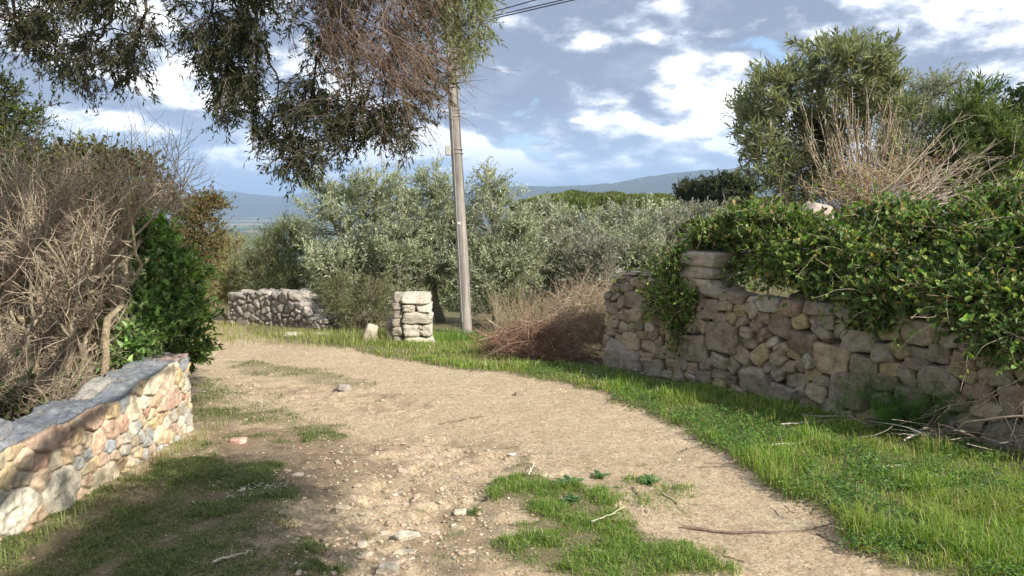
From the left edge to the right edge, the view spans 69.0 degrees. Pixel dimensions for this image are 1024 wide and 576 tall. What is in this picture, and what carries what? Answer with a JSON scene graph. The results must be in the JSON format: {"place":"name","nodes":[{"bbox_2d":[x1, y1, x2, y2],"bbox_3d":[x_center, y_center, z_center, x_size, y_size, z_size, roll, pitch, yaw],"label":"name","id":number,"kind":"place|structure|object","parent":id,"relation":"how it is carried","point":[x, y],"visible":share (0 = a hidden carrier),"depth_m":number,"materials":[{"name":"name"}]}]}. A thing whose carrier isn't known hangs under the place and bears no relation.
{"place":"outdoors","nodes":[
{"label":"outdoors","id":0,"kind":"place"},
{"bbox_2d":[45,190,432,217],"bbox_3d":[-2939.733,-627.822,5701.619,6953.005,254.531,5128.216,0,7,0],"label":"hills","id":1,"kind":"structure","parent":0,"point":[252,205],"depth_m":5252.39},
{"bbox_2d":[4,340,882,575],"bbox_3d":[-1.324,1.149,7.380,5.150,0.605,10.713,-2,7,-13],"label":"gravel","id":2,"kind":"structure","parent":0,"point":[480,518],"depth_m":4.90,"materials":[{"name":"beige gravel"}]},
{"bbox_2d":[0,216,1023,575],"bbox_3d":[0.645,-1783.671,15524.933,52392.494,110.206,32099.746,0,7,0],"label":"ground","id":3,"kind":"structure","parent":0,"point":[744,490],"depth_m":5.29,"materials":[{"name":"soil"}]},
{"bbox_2d":[0,62,74,252],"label":"holm oak","id":4,"kind":"object","parent":3,"relation":"on","point":[5,98],"visible":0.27,"depth_m":10.10,"materials":[{"name":"green plant"}]},
{"bbox_2d":[0,105,113,346],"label":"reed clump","id":5,"kind":"object","parent":3,"relation":"on","point":[79,136],"visible":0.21,"depth_m":6.74,"materials":[{"name":"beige plant"}]},
{"bbox_2d":[0,154,161,420],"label":"undergrowth bush","id":6,"kind":"object","parent":3,"relation":"on","point":[22,411],"visible":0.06,"depth_m":5.55,"materials":[{"name":"brown plant"}]},
{"bbox_2d":[0,352,193,541],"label":"stone wall","id":7,"kind":"structure","parent":3,"relation":"on","point":[54,455],"depth_m":4.84,"materials":[{"name":"beige stone"}]},
{"bbox_2d":[11,131,197,334],"bbox_3d":[-4.884,-0.548,8.886,1.998,2.686,1.715,0,7,0],"label":"bramble bush","id":8,"kind":"object","parent":3,"relation":"on","point":[101,146],"visible":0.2,"depth_m":8.70,"materials":[{"name":"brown plant"}]},
{"bbox_2d":[0,78,225,420],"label":"dead shrub","id":9,"kind":"object","parent":3,"relation":"on","point":[35,218],"visible":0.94,"depth_m":5.75,"materials":[{"name":"brown plant"}]},
{"bbox_2d":[92,204,226,374],"bbox_3d":[-3.260,0.224,6.677,1.155,1.945,1.653,0,7,0],"label":"laurel bush","id":10,"kind":"object","parent":3,"relation":"on","point":[175,306],"visible":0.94,"depth_m":6.67,"materials":[{"name":"green plant"}]},
{"bbox_2d":[0,334,379,575],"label":"grass","id":11,"kind":"structure","parent":3,"relation":"on","point":[152,561],"depth_m":4.28,"materials":[{"name":"green plant"}]},
{"bbox_2d":[146,181,239,297],"bbox_3d":[-5.391,-0.554,12.286,1.963,2.433,1.784,-4,8,-29],"label":"shrub","id":12,"kind":"object","parent":3,"relation":"on","point":[211,204],"visible":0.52,"depth_m":12.21,"materials":[{"name":"brown plant"}]},
{"bbox_2d":[196,225,250,319],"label":"shrub","id":13,"kind":"object","parent":3,"relation":"on","point":[222,288],"visible":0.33,"depth_m":17.08,"materials":[{"name":"green plant"}]},
{"bbox_2d":[211,547,252,562],"bbox_3d":[-1.407,1.328,3.743,0.210,0.069,0.030,-6,9,-44],"label":"stick","id":14,"kind":"object","parent":3,"relation":"on","point":[225,557],"visible":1,"depth_m":3.73,"materials":[{"name":"grey wood"}]},
{"bbox_2d":[229,437,246,443],"bbox_3d":[-2.211,1.238,6.027,0.147,0.054,0.104,0,7,0],"label":"stone","id":15,"kind":"object","parent":3,"relation":"on","point":[238,440],"visible":1,"depth_m":5.99,"materials":[{"name":"stone"}]},
{"bbox_2d":[0,319,492,564],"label":"tall grass","id":16,"kind":"structure","parent":3,"relation":"on","point":[344,337],"depth_m":11.82,"materials":[{"name":"green plant"}]},
{"bbox_2d":[0,0,518,202],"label":"wild olive tree","id":17,"kind":"object","parent":3,"relation":"on","point":[234,83],"visible":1,"depth_m":4.98,"materials":[{"name":"green plant"}]},
{"bbox_2d":[225,205,323,295],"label":"shrub","id":18,"kind":"object","parent":3,"relation":"on","point":[270,260],"visible":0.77,"depth_m":16.19,"materials":[{"name":"green plant"}]},
{"bbox_2d":[227,288,342,329],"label":"rubble wall","id":19,"kind":"structure","parent":3,"relation":"on","point":[282,307],"depth_m":14.36,"materials":[{"name":"stone"}]},
{"bbox_2d":[284,332,301,335],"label":"stone","id":20,"kind":"object","parent":3,"relation":"on","point":[291,333],"visible":0.55,"depth_m":12.57,"materials":[{"name":"stone"}]},
{"bbox_2d":[291,472,303,476],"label":"stone","id":21,"kind":"object","parent":3,"relation":"on","point":[298,474],"visible":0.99,"depth_m":5.09,"materials":[{"name":"stone"}]},
{"bbox_2d":[334,504,350,510],"bbox_3d":[-1.002,1.302,4.411,0.093,0.029,0.063,1,7,9],"label":"stone","id":22,"kind":"object","parent":3,"relation":"on","point":[342,507],"visible":1,"depth_m":4.39,"materials":[{"name":"stone"}]},
{"bbox_2d":[336,384,350,390],"bbox_3d":[-1.833,1.089,8.133,0.168,0.078,0.116,0,7,0],"label":"stone","id":23,"kind":"object","parent":3,"relation":"on","point":[343,387],"visible":0.96,"depth_m":8.09,"materials":[{"name":"stone"}]},
{"bbox_2d":[313,262,399,331],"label":"olive bush","id":24,"kind":"object","parent":3,"relation":"on","point":[340,301],"visible":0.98,"depth_m":13.61,"materials":[{"name":"green plant"}]},
{"bbox_2d":[284,155,438,323],"bbox_3d":[-3.099,-0.879,15.209,3.227,3.668,2.921,0,7,0],"label":"olive tree","id":25,"kind":"object","parent":3,"relation":"on","point":[367,252],"visible":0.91,"depth_m":14.78,"materials":[{"name":"green plant"}]},
{"bbox_2d":[357,541,366,547],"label":"stone","id":26,"kind":"object","parent":3,"relation":"on","point":[362,543],"visible":0.94,"depth_m":3.90,"materials":[{"name":"stone"}]},
{"bbox_2d":[361,323,377,342],"bbox_3d":[-2.260,0.761,11.822,0.285,0.412,0.215,0,7,0],"label":"stone","id":27,"kind":"object","parent":3,"relation":"on","point":[371,329],"visible":0.66,"depth_m":11.73,"materials":[{"name":"stone"}]},
{"bbox_2d":[233,382,541,575],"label":"stones","id":28,"kind":"object","parent":3,"relation":"on","point":[384,572],"visible":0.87,"depth_m":4.20,"materials":[{"name":"beige stone"}]},
{"bbox_2d":[377,561,399,572],"bbox_3d":[-0.604,1.370,3.632,0.110,0.056,0.075,0,7,0],"label":"stone","id":29,"kind":"object","parent":3,"relation":"on","point":[391,566],"visible":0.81,"depth_m":3.61,"materials":[{"name":"stone"}]},
{"bbox_2d":[392,549,415,554],"bbox_3d":[-0.564,1.381,3.882,0.131,0.028,0.051,-1,7,-5],"label":"stone","id":30,"kind":"object","parent":3,"relation":"on","point":[404,551],"visible":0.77,"depth_m":3.87,"materials":[{"name":"stone"}]},
{"bbox_2d":[393,530,420,540],"bbox_3d":[-0.572,1.354,4.053,0.145,0.053,0.074,-1,7,-12],"label":"stone","id":31,"kind":"object","parent":3,"relation":"on","point":[405,535],"visible":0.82,"depth_m":4.03,"materials":[{"name":"stone"}]},
{"bbox_2d":[386,291,434,342],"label":"stone pillar","id":32,"kind":"structure","parent":3,"relation":"on","point":[413,313],"depth_m":11.66,"materials":[{"name":"stone"}]},
{"bbox_2d":[200,343,636,501],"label":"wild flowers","id":33,"kind":"object","parent":3,"relation":"on","point":[287,472],"visible":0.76,"depth_m":5.07,"materials":[{"name":"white plant"}]},
{"bbox_2d":[359,148,486,321],"bbox_3d":[-1.937,-1.026,15.825,2.777,3.897,2.972,-5,8,-34],"label":"olive tree","id":34,"kind":"object","parent":3,"relation":"on","point":[432,221],"visible":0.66,"depth_m":15.43,"materials":[{"name":"green plant"}]},
{"bbox_2d":[104,257,774,312],"bbox_3d":[8.286,-0.504,48.614,97.933,11.292,58.188,0,7,0],"label":"scrub","id":35,"kind":"object","parent":3,"relation":"on","point":[450,304],"visible":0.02,"depth_m":22.47,"materials":[{"name":"green plant"}]},
{"bbox_2d":[445,2,471,332],"bbox_3d":[-0.960,-2.838,12.750,0.528,7.908,0.230,0,7,0],"label":"utility pole","id":36,"kind":"object","parent":3,"relation":"on","point":[454,150],"visible":0.78,"depth_m":12.85,"materials":[{"name":"grey wood"}]},
{"bbox_2d":[472,0,534,17],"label":"overhead cable","id":37,"kind":"object","parent":36,"relation":"attached to","point":[511,6],"visible":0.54,"depth_m":11.70,"materials":[{"name":"grey plastic"}]},
{"bbox_2d":[468,0,573,24],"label":"overhead cable","id":38,"kind":"object","parent":36,"relation":"attached to","point":[530,9],"visible":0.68,"depth_m":11.51,"materials":[{"name":"grey plastic"}]},
{"bbox_2d":[487,0,562,17],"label":"overhead cable","id":39,"kind":"object","parent":36,"relation":"attached to","point":[529,7],"visible":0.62,"depth_m":11.51,"materials":[{"name":"grey plastic"}]},
{"bbox_2d":[454,508,466,514],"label":"stone","id":40,"kind":"object","parent":3,"relation":"on","point":[462,511],"visible":1,"depth_m":4.36,"materials":[{"name":"stone"}]},
{"bbox_2d":[439,415,483,424],"bbox_3d":[-0.448,1.193,6.730,0.438,0.051,0.060,-3,7,-22],"label":"stick","id":41,"kind":"object","parent":3,"relation":"on","point":[459,420],"visible":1,"depth_m":6.72,"materials":[{"name":"brown wood"}]},
{"bbox_2d":[461,503,481,517],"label":"weed","id":42,"kind":"object","parent":3,"relation":"on","point":[474,509],"visible":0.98,"depth_m":4.43,"materials":[{"name":"green plant"}]},
{"bbox_2d":[436,154,560,323],"bbox_3d":[-0.293,-0.932,15.507,2.700,3.696,2.868,0,7,0],"label":"olive tree","id":43,"kind":"object","parent":3,"relation":"on","point":[493,256],"visible":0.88,"depth_m":15.26,"materials":[{"name":"green plant"}]},
{"bbox_2d":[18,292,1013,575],"bbox_3d":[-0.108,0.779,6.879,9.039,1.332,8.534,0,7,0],"label":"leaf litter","id":44,"kind":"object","parent":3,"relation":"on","point":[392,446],"visible":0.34,"depth_m":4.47,"materials":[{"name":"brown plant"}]},
{"bbox_2d":[515,391,522,395],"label":"stone","id":45,"kind":"object","parent":3,"relation":"on","point":[518,393],"visible":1,"depth_m":7.95,"materials":[{"name":"stone"}]},
{"bbox_2d":[456,252,612,365],"bbox_3d":[0.657,0.286,10.318,2.972,1.618,2.144,0,7,0],"label":"brush pile","id":46,"kind":"object","parent":3,"relation":"on","point":[586,313],"visible":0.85,"depth_m":10.19,"materials":[{"name":"brown plant"}]},
{"bbox_2d":[509,191,563,246],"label":"olive tree","id":47,"kind":"object","parent":3,"relation":"on","point":[544,206],"visible":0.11,"depth_m":35.40,"materials":[{"name":"green plant"}]},
{"bbox_2d":[467,278,608,338],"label":"dry weeds","id":48,"kind":"object","parent":3,"relation":"on","point":[507,311],"visible":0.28,"depth_m":12.56,"materials":[{"name":"brown plant"}]},
{"bbox_2d":[520,202,590,313],"bbox_3d":[1.022,-0.610,19.105,2.184,3.186,1.913,-2,7,-17],"label":"olive tree","id":49,"kind":"object","parent":3,"relation":"on","point":[564,241],"visible":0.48,"depth_m":18.88,"materials":[{"name":"green plant"}]},
{"bbox_2d":[553,475,584,487],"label":"weed","id":50,"kind":"object","parent":3,"relation":"on","point":[566,478],"visible":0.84,"depth_m":4.88,"materials":[{"name":"green plant"}]},
{"bbox_2d":[558,492,581,503],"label":"weed","id":51,"kind":"object","parent":3,"relation":"on","point":[571,498],"visible":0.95,"depth_m":4.56,"materials":[{"name":"green plant"}]},
{"bbox_2d":[542,197,623,276],"bbox_3d":[2.179,-1.063,24.001,3.128,3.735,2.183,0,7,0],"label":"olive tree","id":52,"kind":"object","parent":3,"relation":"on","point":[572,212],"visible":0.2,"depth_m":23.66,"materials":[{"name":"green plant"}]},
{"bbox_2d":[552,218,630,299],"bbox_3d":[1.946,-0.301,18.088,1.968,2.779,1.714,0,7,0],"label":"olive tree","id":53,"kind":"object","parent":3,"relation":"on","point":[580,250],"visible":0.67,"depth_m":17.84,"materials":[{"name":"green plant"}]},
{"bbox_2d":[592,470,611,479],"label":"weed","id":54,"kind":"object","parent":3,"relation":"on","point":[598,474],"visible":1,"depth_m":5.08,"materials":[{"name":"green plant"}]},
{"bbox_2d":[590,506,625,522],"bbox_3d":[0.565,1.287,4.243,0.034,0.024,0.347,6,9,43],"label":"stick","id":55,"kind":"object","parent":3,"relation":"on","point":[591,521],"visible":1,"depth_m":4.22,"materials":[{"name":"beige wood"}]},
{"bbox_2d":[581,196,644,269],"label":"olive tree","id":56,"kind":"object","parent":3,"relation":"on","point":[613,213],"visible":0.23,"depth_m":28.61,"materials":[{"name":"green plant"}]},
{"bbox_2d":[604,208,683,273],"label":"olive tree","id":57,"kind":"object","parent":3,"relation":"on","point":[635,254],"visible":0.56,"depth_m":22.73,"materials":[{"name":"green plant"}]},
{"bbox_2d":[638,473,661,486],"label":"weed","id":58,"kind":"object","parent":3,"relation":"on","point":[648,481],"visible":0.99,"depth_m":4.94,"materials":[{"name":"green plant"}]},
{"bbox_2d":[617,192,687,243],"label":"olive tree","id":59,"kind":"object","parent":3,"relation":"on","point":[649,211],"visible":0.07,"depth_m":37.42,"materials":[{"name":"green plant"}]},
{"bbox_2d":[504,189,814,267],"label":"pine wood","id":60,"kind":"object","parent":3,"relation":"on","point":[582,198],"visible":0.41,"depth_m":73.80,"materials":[{"name":"green plant"}]},
{"bbox_2d":[661,492,686,513],"bbox_3d":[0.986,1.317,4.563,0.063,0.020,0.338,-1,7,-8],"label":"stick","id":61,"kind":"object","parent":3,"relation":"on","point":[674,501],"visible":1,"depth_m":4.55,"materials":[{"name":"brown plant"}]},
{"bbox_2d":[651,199,700,268],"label":"olive tree","id":62,"kind":"object","parent":3,"relation":"on","point":[674,215],"visible":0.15,"depth_m":25.76,"materials":[{"name":"green plant"}]},
{"bbox_2d":[343,327,1023,575],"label":"grass","id":63,"kind":"structure","parent":3,"relation":"on","point":[972,541],"depth_m":5.10,"materials":[{"name":"green plant"}]},
{"bbox_2d":[671,174,715,207],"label":"pine tree","id":64,"kind":"object","parent":3,"relation":"on","point":[684,189],"visible":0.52,"depth_m":47.12,"materials":[{"name":"green plant"}]},
{"bbox_2d":[666,194,738,240],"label":"olive tree","id":65,"kind":"object","parent":3,"relation":"on","point":[701,210],"visible":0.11,"depth_m":33.50,"materials":[{"name":"green plant"}]},
{"bbox_2d":[705,458,738,464],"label":"stick","id":66,"kind":"object","parent":3,"relation":"on","point":[712,462],"visible":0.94,"depth_m":5.24,"materials":[{"name":"brown wood"}]},
{"bbox_2d":[710,553,745,562],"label":"stick","id":67,"kind":"object","parent":3,"relation":"on","point":[731,557],"visible":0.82,"depth_m":3.80,"materials":[{"name":"beige wood"}]},
{"bbox_2d":[693,168,766,214],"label":"pine tree","id":68,"kind":"object","parent":3,"relation":"on","point":[718,186],"visible":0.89,"depth_m":44.92,"materials":[{"name":"green plant"}]},
{"bbox_2d":[682,518,839,533],"bbox_3d":[1.425,1.350,4.188,0.926,0.036,0.129,0,7,-4],"label":"stick","id":69,"kind":"object","parent":3,"relation":"on","point":[730,532],"visible":0.98,"depth_m":4.15,"materials":[{"name":"brown wood"}]},
{"bbox_2d":[601,249,1023,449],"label":"dry stone wall","id":70,"kind":"structure","parent":3,"relation":"on","point":[742,339],"depth_m":7.22,"materials":[{"name":"grey stone"}]},
{"bbox_2d":[609,205,761,383],"bbox_3d":[1.999,0.067,8.517,1.847,2.042,1.112,2,7,18],"label":"ivy bush","id":71,"kind":"object","parent":70,"relation":"attached to","point":[670,301],"visible":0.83,"depth_m":8.29,"materials":[{"name":"green plant"}]},
{"bbox_2d":[721,157,868,315],"bbox_3d":[2.799,-0.557,7.585,1.225,1.542,2.013,-3,7,-23],"label":"ivy bush","id":72,"kind":"object","parent":70,"relation":"on","point":[780,231],"visible":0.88,"depth_m":7.38,"materials":[{"name":"green plant"}]},
{"bbox_2d":[806,145,982,360],"bbox_3d":[3.372,-0.344,6.645,1.445,1.922,1.884,2,7,17],"label":"bramble bush","id":73,"kind":"object","parent":70,"relation":"on","point":[872,258],"visible":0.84,"depth_m":6.55,"materials":[{"name":"green plant"}]},
{"bbox_2d":[801,201,833,219],"bbox_3d":[3.645,-0.812,8.971,0.395,0.463,0.346,-3,7,-23],"label":"boulder","id":74,"kind":"object","parent":3,"relation":"on","point":[815,206],"visible":0.24,"depth_m":8.83,"materials":[{"name":"stone"}]},
{"bbox_2d":[781,418,874,424],"bbox_3d":[2.809,1.158,6.495,1.053,0.034,0.026,-2,7,-15],"label":"stick","id":75,"kind":"object","parent":3,"relation":"on","point":[815,421],"visible":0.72,"depth_m":6.43,"materials":[{"name":"wood"}]},
{"bbox_2d":[718,23,945,220],"bbox_3d":[4.433,-2.026,10.852,3.017,3.502,2.603,0,7,0],"label":"tree","id":76,"kind":"object","parent":3,"relation":"on","point":[819,121],"visible":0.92,"depth_m":10.31,"materials":[{"name":"green plant"}]},
{"bbox_2d":[801,414,864,416],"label":"stick","id":77,"kind":"object","parent":3,"relation":"on","point":[832,416],"visible":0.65,"depth_m":6.67,"materials":[{"name":"wood"}]},
{"bbox_2d":[816,533,850,548],"bbox_3d":[1.739,1.359,4.005,0.037,0.034,0.252,-2,7,-19],"label":"stick","id":78,"kind":"object","parent":3,"relation":"on","point":[821,535],"visible":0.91,"depth_m":4.01,"materials":[{"name":"brown wood"}]},
{"bbox_2d":[792,129,981,213],"bbox_3d":[4.971,-1.395,9.727,2.424,1.344,1.754,0,7,0],"label":"dry brush","id":79,"kind":"object","parent":3,"relation":"on","point":[877,179],"visible":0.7,"depth_m":9.71,"materials":[{"name":"brown plant"}]},
{"bbox_2d":[778,163,1023,451],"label":"bramble bush","id":80,"kind":"object","parent":3,"relation":"on","point":[978,290],"visible":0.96,"depth_m":5.86,"materials":[{"name":"green plant"}]},
{"bbox_2d":[821,355,994,432],"bbox_3d":[3.282,0.927,6.314,1.296,0.748,1.082,3,7,21],"label":"fennel plant","id":81,"kind":"object","parent":3,"relation":"on","point":[881,416],"visible":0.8,"depth_m":6.20,"materials":[{"name":"green plant"}]},
{"bbox_2d":[903,397,939,441],"bbox_3d":[3.409,0.817,6.057,0.905,0.708,0.036,-5,9,-38],"label":"stick","id":82,"kind":"object","parent":3,"relation":"on","point":[908,437],"visible":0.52,"depth_m":6.00,"materials":[{"name":"grey wood"}]},
{"bbox_2d":[853,57,993,201],"bbox_3d":[6.867,-2.176,12.528,2.099,3.201,2.148,0,7,0],"label":"olive tree","id":83,"kind":"object","parent":3,"relation":"on","point":[939,87],"visible":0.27,"depth_m":12.22,"materials":[{"name":"green plant"}]},
{"bbox_2d":[849,398,1023,471],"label":"brush heap","id":84,"kind":"object","parent":3,"relation":"on","point":[963,432],"visible":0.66,"depth_m":5.78,"materials":[{"name":"brown plant"}]},
{"bbox_2d":[880,110,1022,214],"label":"dead branch","id":85,"kind":"object","parent":3,"relation":"on","point":[935,186],"visible":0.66,"depth_m":8.86,"materials":[{"name":"beige wood"}]},
{"bbox_2d":[896,65,1023,213],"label":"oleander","id":86,"kind":"object","parent":3,"relation":"on","point":[990,125],"visible":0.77,"depth_m":9.75,"materials":[{"name":"green plant"}]},
{"bbox_2d":[977,79,1023,186],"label":"holm oak","id":87,"kind":"object","parent":3,"relation":"on","point":[1018,93],"visible":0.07,"depth_m":11.98,"materials":[{"name":"green plant"}]},
{"bbox_2d":[0,0,1023,199],"label":"sky","id":88,"kind":"structure","parent":0,"point":[601,91],"materials":[{"name":"blue"}]},
{"bbox_2d":[297,399,770,575],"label":"grass","id":89,"kind":"structure","parent":0,"point":[694,555],"depth_m":3.97,"materials":[{"name":"green plant"}]},
{"bbox_2d":[417,161,962,224],"bbox_3d":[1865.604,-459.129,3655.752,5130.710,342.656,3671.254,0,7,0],"label":"hills","id":90,"kind":"structure","parent":0,"point":[656,184],"depth_m":3822.87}
]}

